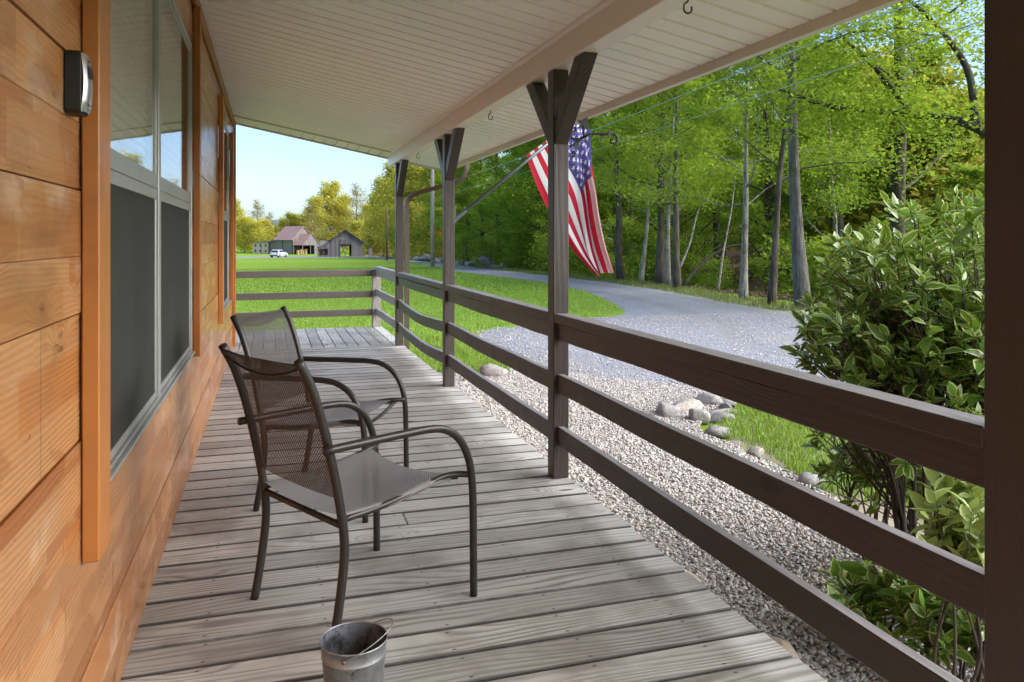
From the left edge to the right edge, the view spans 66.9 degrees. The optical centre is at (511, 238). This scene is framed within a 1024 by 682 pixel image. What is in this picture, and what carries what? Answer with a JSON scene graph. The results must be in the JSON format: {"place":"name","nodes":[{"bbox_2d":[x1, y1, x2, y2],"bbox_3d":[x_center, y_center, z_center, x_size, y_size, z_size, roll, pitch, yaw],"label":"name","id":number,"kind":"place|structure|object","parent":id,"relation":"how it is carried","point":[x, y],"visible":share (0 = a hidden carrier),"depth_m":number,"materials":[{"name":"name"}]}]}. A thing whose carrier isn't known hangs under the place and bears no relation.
{"place":"outdoors","nodes":[
{"label":"outdoors","id":0,"kind":"place"},
{"bbox_2d":[253,226,328,254],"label":"barn","id":1,"kind":"structure","parent":0,"point":[302,240],"depth_m":197.98,"materials":[{"name":"red metal"}]},
{"bbox_2d":[236,267,575,293],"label":"field grass","id":2,"kind":"structure","parent":0,"point":[437,272],"depth_m":33.87,"materials":[{"name":"green plant"}]},
{"bbox_2d":[236,289,618,371],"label":"lawn grass","id":3,"kind":"structure","parent":0,"point":[335,320],"depth_m":18.55,"materials":[{"name":"green plant"}]},
{"bbox_2d":[236,220,982,493],"bbox_3d":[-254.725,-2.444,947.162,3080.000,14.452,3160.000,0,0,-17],"label":"lawn ground","id":4,"kind":"structure","parent":0,"point":[274,263],"depth_m":27.39,"materials":[{"name":"green plant"}]},
{"bbox_2d":[0,0,235,681],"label":"log cabin","id":5,"kind":"object","parent":4,"relation":"on","point":[117,258],"visible":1,"depth_m":2.01,"materials":[{"name":"brown wood"}]},
{"bbox_2d":[65,50,93,116],"bbox_3d":[-1.012,-0.362,1.816,0.047,0.146,0.082,0,0,-17],"label":"key box","id":6,"kind":"object","parent":5,"relation":"attached to","point":[79,79],"visible":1,"depth_m":1.78,"materials":[{"name":"black plastic"}]},
{"bbox_2d":[81,53,93,114],"bbox_3d":[-0.997,-0.362,1.820,0.017,0.136,0.073,0,0,-17],"label":"wall light","id":7,"kind":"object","parent":6,"relation":"in","point":[88,79],"depth_m":1.80,"materials":[{"name":"metal"}]},
{"bbox_2d":[110,0,194,481],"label":"window frame","id":8,"kind":"structure","parent":5,"relation":"in","point":[151,46],"depth_m":3.04,"materials":[{"name":"metal"}]},
{"bbox_2d":[224,121,229,310],"bbox_3d":[-3.067,-0.250,8.208,0.092,1.940,1.400,0,0,-17],"label":"window frame","id":9,"kind":"structure","parent":5,"relation":"in","point":[226,134],"depth_m":8.62,"materials":[{"name":"metal"}]},
{"bbox_2d":[200,0,904,349],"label":"porch roof","id":10,"kind":"structure","parent":5,"relation":"attached to","point":[393,82],"depth_m":5.10,"materials":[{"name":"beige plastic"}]},
{"bbox_2d":[236,213,259,252],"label":"sunlit tree","id":11,"kind":"object","parent":4,"relation":"on","point":[242,221],"visible":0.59,"depth_m":212.67,"materials":[{"name":"beige plant"}]},
{"bbox_2d":[238,217,271,251],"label":"sunlit tree","id":12,"kind":"object","parent":4,"relation":"on","point":[253,225],"visible":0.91,"depth_m":211.20,"materials":[{"name":"yellow plant"}]},
{"bbox_2d":[297,202,326,240],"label":"sunlit tree","id":13,"kind":"object","parent":4,"relation":"on","point":[311,216],"visible":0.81,"depth_m":213.78,"materials":[{"name":"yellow plant"}]},
{"bbox_2d":[295,192,331,242],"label":"sunlit tree","id":14,"kind":"object","parent":4,"relation":"on","point":[317,201],"visible":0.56,"depth_m":224.93,"materials":[{"name":"beige plant"}]},
{"bbox_2d":[300,178,354,240],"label":"sunlit tree","id":15,"kind":"object","parent":4,"relation":"on","point":[328,195],"visible":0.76,"depth_m":230.34,"materials":[{"name":"beige plant"}]},
{"bbox_2d":[317,229,372,256],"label":"barn","id":16,"kind":"structure","parent":4,"relation":"on","point":[330,248],"depth_m":160.17,"materials":[{"name":"wood"}]},
{"bbox_2d":[337,180,368,233],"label":"sunlit tree","id":17,"kind":"object","parent":4,"relation":"on","point":[356,199],"visible":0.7,"depth_m":227.61,"materials":[{"name":"beige plant"}]},
{"bbox_2d":[349,158,394,248],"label":"sunlit tree","id":18,"kind":"object","parent":4,"relation":"on","point":[379,217],"visible":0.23,"depth_m":148.55,"materials":[{"name":"green plant"}]},
{"bbox_2d":[355,167,393,255],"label":"sunlit tree","id":19,"kind":"object","parent":4,"relation":"on","point":[378,181],"visible":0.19,"depth_m":166.89,"materials":[{"name":"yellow plant"}]},
{"bbox_2d":[368,164,420,256],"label":"sunlit tree","id":20,"kind":"object","parent":4,"relation":"on","point":[405,190],"visible":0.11,"depth_m":129.85,"materials":[{"name":"green plant"}]},
{"bbox_2d":[380,165,428,256],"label":"sunlit tree","id":21,"kind":"object","parent":4,"relation":"on","point":[415,168],"visible":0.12,"depth_m":126.97,"materials":[{"name":"green plant"}]},
{"bbox_2d":[385,197,435,257],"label":"sunlit tree","id":22,"kind":"object","parent":4,"relation":"on","point":[411,208],"visible":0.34,"depth_m":116.76,"materials":[{"name":"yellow plant"}]},
{"bbox_2d":[393,202,455,259],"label":"sunlit tree","id":23,"kind":"object","parent":4,"relation":"on","point":[422,228],"visible":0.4,"depth_m":110.81,"materials":[{"name":"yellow plant"}]},
{"bbox_2d":[393,166,460,257],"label":"sunlit tree","id":24,"kind":"object","parent":4,"relation":"on","point":[423,173],"visible":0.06,"depth_m":121.26,"materials":[{"name":"green plant"}]},
{"bbox_2d":[430,169,434,266],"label":"utility pole","id":25,"kind":"object","parent":4,"relation":"on","point":[432,264],"visible":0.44,"depth_m":62.72,"materials":[{"name":"grey wood"}]},
{"bbox_2d":[467,0,920,176],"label":"overhead wire","id":26,"kind":"object","parent":25,"relation":"attached to","point":[759,64],"visible":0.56,"depth_m":14.74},
{"bbox_2d":[433,20,983,197],"bbox_3d":[2.013,-3.063,27.299,0.011,0.527,73.083,0,0,-13],"label":"overhead wire","id":27,"kind":"object","parent":25,"relation":"attached to","point":[795,83],"visible":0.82,"depth_m":13.46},
{"bbox_2d":[411,168,478,246],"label":"woodland tree","id":28,"kind":"object","parent":4,"relation":"on","point":[437,215],"visible":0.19,"depth_m":96.55,"materials":[{"name":"green plant"}]},
{"bbox_2d":[389,331,509,373],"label":"porch side grass","id":29,"kind":"structure","parent":4,"relation":"on","point":[467,355],"depth_m":10.07,"materials":[{"name":"plant"}]},
{"bbox_2d":[430,162,494,261],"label":"woodland tree","id":30,"kind":"object","parent":4,"relation":"on","point":[461,202],"visible":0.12,"depth_m":83.16,"materials":[{"name":"green plant"}]},
{"bbox_2d":[455,231,478,264],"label":"undergrowth bush","id":31,"kind":"object","parent":4,"relation":"on","point":[460,248],"visible":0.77,"depth_m":76.56,"materials":[{"name":"green plant"}]},
{"bbox_2d":[434,155,508,251],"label":"woodland tree","id":32,"kind":"object","parent":4,"relation":"on","point":[457,174],"visible":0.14,"depth_m":81.05,"materials":[{"name":"green plant"}]},
{"bbox_2d":[119,326,826,681],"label":"porch deck","id":33,"kind":"structure","parent":4,"relation":"on","point":[575,582],"depth_m":3.15,"materials":[{"name":"grey wood"}]},
{"bbox_2d":[236,269,380,326],"bbox_3d":[-4.489,0.927,11.415,5.056,0.905,0.151,0,0,-17],"label":"end railing","id":34,"kind":"object","parent":33,"relation":"on","point":[376,300],"visible":0.38,"depth_m":11.85,"materials":[{"name":"brown wood"}]},
{"bbox_2d":[230,306,408,522],"bbox_3d":[-1.022,0.885,4.149,0.772,0.996,0.658,0,0,11],"label":"patio chair","id":35,"kind":"object","parent":33,"relation":"on","point":[341,416],"visible":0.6,"depth_m":4.24,"materials":[{"name":"brown metal"}]},
{"bbox_2d":[218,343,476,626],"bbox_3d":[-0.632,0.885,2.947,0.658,0.996,0.772,0,0,44],"label":"patio chair","id":36,"kind":"object","parent":33,"relation":"on","point":[370,479],"visible":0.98,"depth_m":2.83,"materials":[{"name":"brown metal"}]},
{"bbox_2d":[319,618,393,681],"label":"metal pail","id":37,"kind":"object","parent":33,"relation":"on","point":[353,651],"visible":1,"depth_m":2.26,"materials":[{"name":"metal"}]},
{"bbox_2d":[395,160,408,345],"bbox_3d":[-1.396,0.203,9.819,0.095,2.354,0.525,0,0,-17],"label":"porch post","id":38,"kind":"object","parent":33,"relation":"on","point":[401,167],"visible":1,"depth_m":9.97,"materials":[{"name":"wood"}]},
{"bbox_2d":[374,266,394,327],"bbox_3d":[-1.786,0.810,11.062,0.092,0.760,2.081,0,0,-17],"label":"porch railing","id":39,"kind":"object","parent":38,"relation":"attached to","point":[386,273],"visible":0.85,"depth_m":11.01,"materials":[{"name":"wood"}]},
{"bbox_2d":[434,128,464,386],"bbox_3d":[-0.595,0.203,7.262,0.095,2.354,0.954,0,0,-17],"label":"porch post","id":40,"kind":"object","parent":33,"relation":"on","point":[448,147],"visible":1,"depth_m":7.21,"materials":[{"name":"brown wood"}]},
{"bbox_2d":[396,272,442,362],"bbox_3d":[-1.028,0.831,8.643,0.092,0.801,2.806,0,0,-17],"label":"porch railing","id":41,"kind":"object","parent":40,"relation":"attached to","point":[430,287],"visible":0.81,"depth_m":8.42,"materials":[{"name":"brown paint"}]},
{"bbox_2d":[455,142,547,222],"bbox_3d":[0.117,-0.722,7.482,1.407,1.153,0.070,0,0,-17],"label":"flag pole","id":42,"kind":"object","parent":40,"relation":"attached to","point":[480,198],"visible":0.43,"depth_m":7.39,"materials":[{"name":"metal"}]},
{"bbox_2d":[526,123,613,275],"bbox_3d":[0.560,-0.413,7.557,0.851,1.578,0.319,0,0,-17],"label":"flag","id":43,"kind":"object","parent":42,"relation":"hanging from","point":[587,242],"visible":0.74,"depth_m":7.62,"materials":[{"name":"multicoloured fabric"}]},
{"bbox_2d":[526,52,597,478],"bbox_3d":[0.269,0.203,4.504,0.095,2.354,0.954,0,0,-17],"label":"porch post","id":44,"kind":"object","parent":33,"relation":"on","point":[557,104],"visible":1,"depth_m":4.46,"materials":[{"name":"brown wood"}]},
{"bbox_2d":[445,285,547,436],"bbox_3d":[-0.164,0.810,5.882,0.092,0.760,2.795,0,0,-17],"label":"porch railing","id":45,"kind":"object","parent":44,"relation":"attached to","point":[531,317],"visible":0.85,"depth_m":5.48,"materials":[{"name":"brown paint"}]},
{"bbox_2d":[570,117,618,157],"bbox_3d":[0.476,-0.553,4.568,0.337,0.325,0.024,0,0,-17],"label":"plant bracket","id":46,"kind":"object","parent":44,"relation":"attached to","point":[583,125],"visible":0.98,"depth_m":4.55,"materials":[{"name":"black metal"}]},
{"bbox_2d":[554,313,983,681],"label":"porch railing","id":47,"kind":"object","parent":44,"relation":"attached to","point":[945,440],"visible":0.88,"depth_m":2.40,"materials":[{"name":"brown paint"}]},
{"bbox_2d":[984,0,1023,681],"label":"porch post","id":48,"kind":"object","parent":33,"relation":"on","point":[1003,340],"visible":1,"depth_m":1.72,"materials":[{"name":"brown wood"}]},
{"bbox_2d":[437,148,527,257],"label":"woodland tree","id":49,"kind":"object","parent":4,"relation":"on","point":[474,191],"visible":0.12,"depth_m":76.79,"materials":[{"name":"green plant"}]},
{"bbox_2d":[466,234,502,265],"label":"undergrowth bush","id":50,"kind":"object","parent":4,"relation":"on","point":[485,246],"visible":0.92,"depth_m":65.28,"materials":[{"name":"green plant"}]},
{"bbox_2d":[458,156,527,263],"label":"woodland tree","id":51,"kind":"object","parent":4,"relation":"on","point":[496,225],"visible":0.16,"depth_m":73.95,"materials":[{"name":"green plant"}]},
{"bbox_2d":[479,363,507,376],"bbox_3d":[-0.204,1.527,8.781,0.328,0.217,0.271,0,0,11],"label":"edging stone","id":52,"kind":"object","parent":4,"relation":"on","point":[491,370],"visible":0.67,"depth_m":8.68,"materials":[{"name":"stone"}]},
{"bbox_2d":[465,141,539,267],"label":"broadleaf tree","id":53,"kind":"object","parent":4,"relation":"on","point":[485,223],"visible":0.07,"depth_m":69.38,"materials":[{"name":"green plant"}]},
{"bbox_2d":[502,233,541,268],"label":"undergrowth bush","id":54,"kind":"object","parent":4,"relation":"on","point":[518,249],"visible":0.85,"depth_m":57.04,"materials":[{"name":"green plant"}]},
{"bbox_2d":[516,230,547,270],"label":"undergrowth bush","id":55,"kind":"object","parent":4,"relation":"on","point":[545,241],"visible":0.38,"depth_m":50.29,"materials":[{"name":"green plant"}]},
{"bbox_2d":[236,256,838,388],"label":"gravel drive","id":56,"kind":"structure","parent":4,"relation":"on","point":[633,301],"depth_m":14.56,"materials":[{"name":"grey gravel"}]},
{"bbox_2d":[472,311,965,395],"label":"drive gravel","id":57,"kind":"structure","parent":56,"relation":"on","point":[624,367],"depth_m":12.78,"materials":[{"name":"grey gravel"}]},
{"bbox_2d":[476,136,603,270],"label":"woodland tree","id":58,"kind":"object","parent":4,"relation":"on","point":[505,192],"visible":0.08,"depth_m":58.06,"materials":[{"name":"green plant"}]},
{"bbox_2d":[465,111,621,246],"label":"woodland tree","id":59,"kind":"object","parent":4,"relation":"on","point":[505,183],"visible":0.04,"depth_m":53.24,"materials":[{"name":"green plant"}]},
{"bbox_2d":[467,137,624,238],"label":"broadleaf tree","id":60,"kind":"object","parent":4,"relation":"on","point":[513,164],"visible":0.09,"depth_m":59.80,"materials":[{"name":"green plant"}]},
{"bbox_2d":[483,117,649,237],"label":"broadleaf tree","id":61,"kind":"object","parent":4,"relation":"on","point":[532,206],"visible":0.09,"depth_m":53.63,"materials":[{"name":"green plant"}]},
{"bbox_2d":[592,106,671,278],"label":"woodland tree","id":62,"kind":"object","parent":4,"relation":"on","point":[630,220],"visible":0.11,"depth_m":51.06,"materials":[{"name":"green plant"}]},
{"bbox_2d":[591,108,673,279],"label":"broadleaf tree","id":63,"kind":"object","parent":4,"relation":"on","point":[619,269],"visible":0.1,"depth_m":34.95,"materials":[{"name":"grey plant"}]},
{"bbox_2d":[597,223,680,280],"bbox_3d":[6.195,0.964,37.230,3.786,3.699,3.822,0,0,30],"label":"undergrowth bush","id":64,"kind":"object","parent":4,"relation":"on","point":[636,246],"visible":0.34,"depth_m":36.72,"materials":[{"name":"green plant"}]},
{"bbox_2d":[426,261,855,313],"bbox_3d":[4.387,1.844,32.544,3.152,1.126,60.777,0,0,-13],"label":"verge grass","id":65,"kind":"structure","parent":4,"relation":"on","point":[699,292],"depth_m":25.82,"materials":[{"name":"plant"}]},
{"bbox_2d":[594,92,705,282],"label":"broadleaf tree","id":66,"kind":"object","parent":4,"relation":"on","point":[641,275],"visible":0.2,"depth_m":33.95,"materials":[{"name":"green plant"}]},
{"bbox_2d":[592,77,736,285],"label":"broadleaf tree","id":67,"kind":"object","parent":4,"relation":"on","point":[668,262],"visible":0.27,"depth_m":30.33,"materials":[{"name":"green plant"}]},
{"bbox_2d":[626,222,706,285],"bbox_3d":[6.950,1.092,35.364,3.859,3.734,3.822,0,0,4],"label":"undergrowth bush","id":68,"kind":"object","parent":4,"relation":"on","point":[654,243],"visible":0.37,"depth_m":35.31,"materials":[{"name":"green plant"}]},
{"bbox_2d":[593,94,749,230],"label":"broadleaf tree","id":69,"kind":"object","parent":4,"relation":"on","point":[694,215],"visible":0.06,"depth_m":41.82,"materials":[{"name":"green plant"}]},
{"bbox_2d":[609,85,736,277],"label":"woodland tree","id":70,"kind":"object","parent":4,"relation":"on","point":[723,227],"visible":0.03,"depth_m":53.78,"materials":[{"name":"green plant"}]},
{"bbox_2d":[592,74,758,287],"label":"broadleaf tree","id":71,"kind":"object","parent":4,"relation":"on","point":[676,277],"visible":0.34,"depth_m":27.96,"materials":[{"name":"green plant"}]},
{"bbox_2d":[590,71,776,280],"bbox_3d":[8.696,-5.591,38.009,10.030,19.089,10.212,0,0,-35],"label":"woodland tree","id":72,"kind":"object","parent":4,"relation":"on","point":[630,233],"visible":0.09,"depth_m":37.83,"materials":[{"name":"green plant"}]},
{"bbox_2d":[646,229,720,286],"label":"undergrowth bush","id":73,"kind":"object","parent":4,"relation":"on","point":[693,251],"visible":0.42,"depth_m":34.54,"materials":[{"name":"green plant"}]},
{"bbox_2d":[589,74,780,283],"bbox_3d":[6.261,-6.246,31.654,7.893,16.539,8.342,0,0,-17],"label":"broadleaf tree","id":74,"kind":"object","parent":4,"relation":"on","point":[659,277],"visible":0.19,"depth_m":31.22,"materials":[{"name":"green plant"}]},
{"bbox_2d":[437,371,983,681],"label":"pebble bed","id":75,"kind":"object","parent":4,"relation":"on","point":[834,654],"visible":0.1,"depth_m":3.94,"materials":[{"name":"grey gravel"}]},
{"bbox_2d":[655,402,680,417],"bbox_3d":[1.370,1.539,6.817,0.276,0.185,0.236,11,7,-40],"label":"rock","id":76,"kind":"object","parent":75,"relation":"on","point":[663,409],"visible":0.59,"depth_m":6.71,"materials":[{"name":"stone"}]},
{"bbox_2d":[689,408,710,423],"bbox_3d":[1.604,1.526,6.614,0.179,0.158,0.187,0,0,-3],"label":"rock","id":77,"kind":"object","parent":75,"relation":"on","point":[703,416],"visible":0.81,"depth_m":6.54,"materials":[{"name":"stone"}]},
{"bbox_2d":[812,556,930,640],"bbox_3d":[1.351,1.358,2.898,0.486,0.503,0.523,0,0,-17],"label":"variegated shrub","id":78,"kind":"object","parent":75,"relation":"on","point":[866,595],"visible":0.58,"depth_m":2.91,"materials":[{"name":"green plant"}]},
{"bbox_2d":[779,184,983,618],"bbox_3d":[1.859,0.681,3.326,1.298,1.851,1.387,0,0,-17],"label":"variegated shrub","id":79,"kind":"object","parent":75,"relation":"on","point":[895,336],"visible":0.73,"depth_m":3.16,"materials":[{"name":"green plant"}]},
{"bbox_2d":[799,429,983,564],"bbox_3d":[1.808,1.145,3.605,0.753,0.919,0.766,0,0,-17],"label":"variegated shrub","id":80,"kind":"object","parent":75,"relation":"on","point":[834,466],"visible":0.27,"depth_m":3.58,"materials":[{"name":"green plant"}]},
{"bbox_2d":[878,534,983,681],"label":"variegated shrub","id":81,"kind":"object","parent":75,"relation":"on","point":[926,611],"visible":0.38,"depth_m":2.64,"materials":[{"name":"green plant"}]},
{"bbox_2d":[907,467,983,681],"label":"variegated shrub","id":82,"kind":"object","parent":75,"relation":"on","point":[959,532],"visible":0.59,"depth_m":2.49,"materials":[{"name":"green plant"}]},
{"bbox_2d":[690,255,739,288],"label":"undergrowth bush","id":83,"kind":"object","parent":4,"relation":"on","point":[717,266],"visible":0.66,"depth_m":31.42,"materials":[{"name":"green plant"}]},
{"bbox_2d":[570,274,864,304],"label":"leaf litter","id":84,"kind":"object","parent":4,"relation":"on","point":[786,296],"visible":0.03,"depth_m":24.14,"materials":[{"name":"plant"}]},
{"bbox_2d":[665,61,788,288],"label":"woodland tree","id":85,"kind":"object","parent":4,"relation":"on","point":[715,225],"visible":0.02,"depth_m":51.21,"materials":[{"name":"green plant"}]},
{"bbox_2d":[615,29,919,299],"bbox_3d":[7.227,-2.864,22.307,8.294,9.504,6.666,0,0,-17],"label":"broadleaf tree","id":86,"kind":"object","parent":4,"relation":"on","point":[745,170],"visible":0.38,"depth_m":21.71,"materials":[{"name":"green plant"}]},
{"bbox_2d":[709,66,831,287],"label":"woodland tree","id":87,"kind":"object","parent":4,"relation":"on","point":[755,195],"visible":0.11,"depth_m":41.38,"materials":[{"name":"green plant"}]},
{"bbox_2d":[694,39,848,292],"bbox_3d":[12.479,-4.283,37.183,8.543,16.581,8.697,0,0,24],"label":"woodland tree","id":88,"kind":"object","parent":4,"relation":"on","point":[737,151],"visible":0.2,"depth_m":36.31,"materials":[{"name":"green plant"}]},
{"bbox_2d":[739,231,823,295],"bbox_3d":[10.879,1.762,28.977,4.211,4.114,4.252,0,0,-2],"label":"undergrowth bush","id":89,"kind":"object","parent":4,"relation":"on","point":[783,274],"visible":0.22,"depth_m":28.86,"materials":[{"name":"green plant"}]},
{"bbox_2d":[736,99,867,279],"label":"woodland tree","id":90,"kind":"object","parent":4,"relation":"on","point":[783,215],"visible":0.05,"depth_m":38.69,"materials":[{"name":"green plant"}]},
{"bbox_2d":[667,4,960,304],"bbox_3d":[7.127,-4.216,20.155,6.735,12.169,6.437,0,0,-34],"label":"broadleaf tree","id":91,"kind":"object","parent":4,"relation":"on","point":[772,288],"visible":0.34,"depth_m":19.94,"materials":[{"name":"green plant"}]},
{"bbox_2d":[755,233,879,299],"bbox_3d":[10.349,1.482,25.244,3.722,3.637,3.758,0,0,-7],"label":"undergrowth bush","id":92,"kind":"object","parent":4,"relation":"on","point":[820,251],"visible":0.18,"depth_m":25.05,"materials":[{"name":"green plant"}]},
{"bbox_2d":[706,30,929,288],"bbox_3d":[17.622,-3.621,41.327,11.968,15.206,12.294,0,0,37],"label":"sunlit tree","id":93,"kind":"object","parent":4,"relation":"on","point":[785,226],"visible":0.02,"depth_m":39.26,"materials":[{"name":"green plant"}]},
{"bbox_2d":[734,67,921,258],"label":"woodland tree","id":94,"kind":"object","parent":4,"relation":"on","point":[865,195],"visible":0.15,"depth_m":33.52,"materials":[{"name":"green plant"}]},
{"bbox_2d":[784,231,882,298],"bbox_3d":[10.863,1.581,25.598,3.788,3.666,3.752,0,0,-4],"label":"undergrowth bush","id":95,"kind":"object","parent":4,"relation":"on","point":[814,272],"visible":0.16,"depth_m":25.18,"materials":[{"name":"green plant"}]},
{"bbox_2d":[754,38,943,271],"bbox_3d":[12.847,-2.007,29.946,5.796,11.881,6.923,0,0,-3],"label":"woodland tree","id":96,"kind":"object","parent":4,"relation":"on","point":[833,199],"visible":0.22,"depth_m":30.08,"materials":[{"name":"green plant"}]},
{"bbox_2d":[715,0,983,175],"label":"broadleaf tree","id":97,"kind":"object","parent":4,"relation":"on","point":[973,121],"visible":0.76,"depth_m":16.35,"materials":[{"name":"green plant"}]},
{"bbox_2d":[730,0,983,272],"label":"broadleaf tree","id":98,"kind":"object","parent":4,"relation":"on","point":[896,190],"visible":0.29,"depth_m":22.52,"materials":[{"name":"green plant"}]},
{"bbox_2d":[732,34,982,293],"bbox_3d":[17.490,-2.408,37.081,11.963,14.163,13.206,0,0,40],"label":"sunlit tree","id":99,"kind":"object","parent":4,"relation":"on","point":[860,218],"visible":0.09,"depth_m":34.95,"materials":[{"name":"green plant"}]},
{"bbox_2d":[753,0,983,308],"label":"broadleaf tree","id":100,"kind":"object","parent":4,"relation":"on","point":[801,282],"visible":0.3,"depth_m":18.43,"materials":[{"name":"green plant"}]},
{"bbox_2d":[834,40,983,255],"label":"woodland tree","id":101,"kind":"object","parent":4,"relation":"on","point":[935,152],"visible":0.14,"depth_m":34.56,"materials":[{"name":"green plant"}]},
{"bbox_2d":[838,77,983,270],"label":"sunlit tree","id":102,"kind":"object","parent":4,"relation":"on","point":[927,194],"visible":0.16,"depth_m":32.92,"materials":[{"name":"green plant"}]},
{"bbox_2d":[913,160,983,265],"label":"woodland tree","id":103,"kind":"object","parent":4,"relation":"on","point":[973,175],"visible":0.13,"depth_m":25.50,"materials":[{"name":"green plant"}]},
{"bbox_2d":[236,0,983,228],"label":"sky","id":104,"kind":"structure","parent":0,"point":[280,171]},
{"bbox_2d":[708,402,983,535],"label":"island grass","id":105,"kind":"structure","parent":0,"point":[800,463],"depth_m":5.88,"materials":[{"name":"green plant"}]},
{"bbox_2d":[797,472,827,490],"bbox_3d":[1.901,1.546,4.932,0.210,0.123,0.181,0,0,-23],"label":"edging stone","id":106,"kind":"object","parent":105,"relation":"on","point":[807,478],"visible":0.5,"depth_m":4.86,"materials":[{"name":"stone"}]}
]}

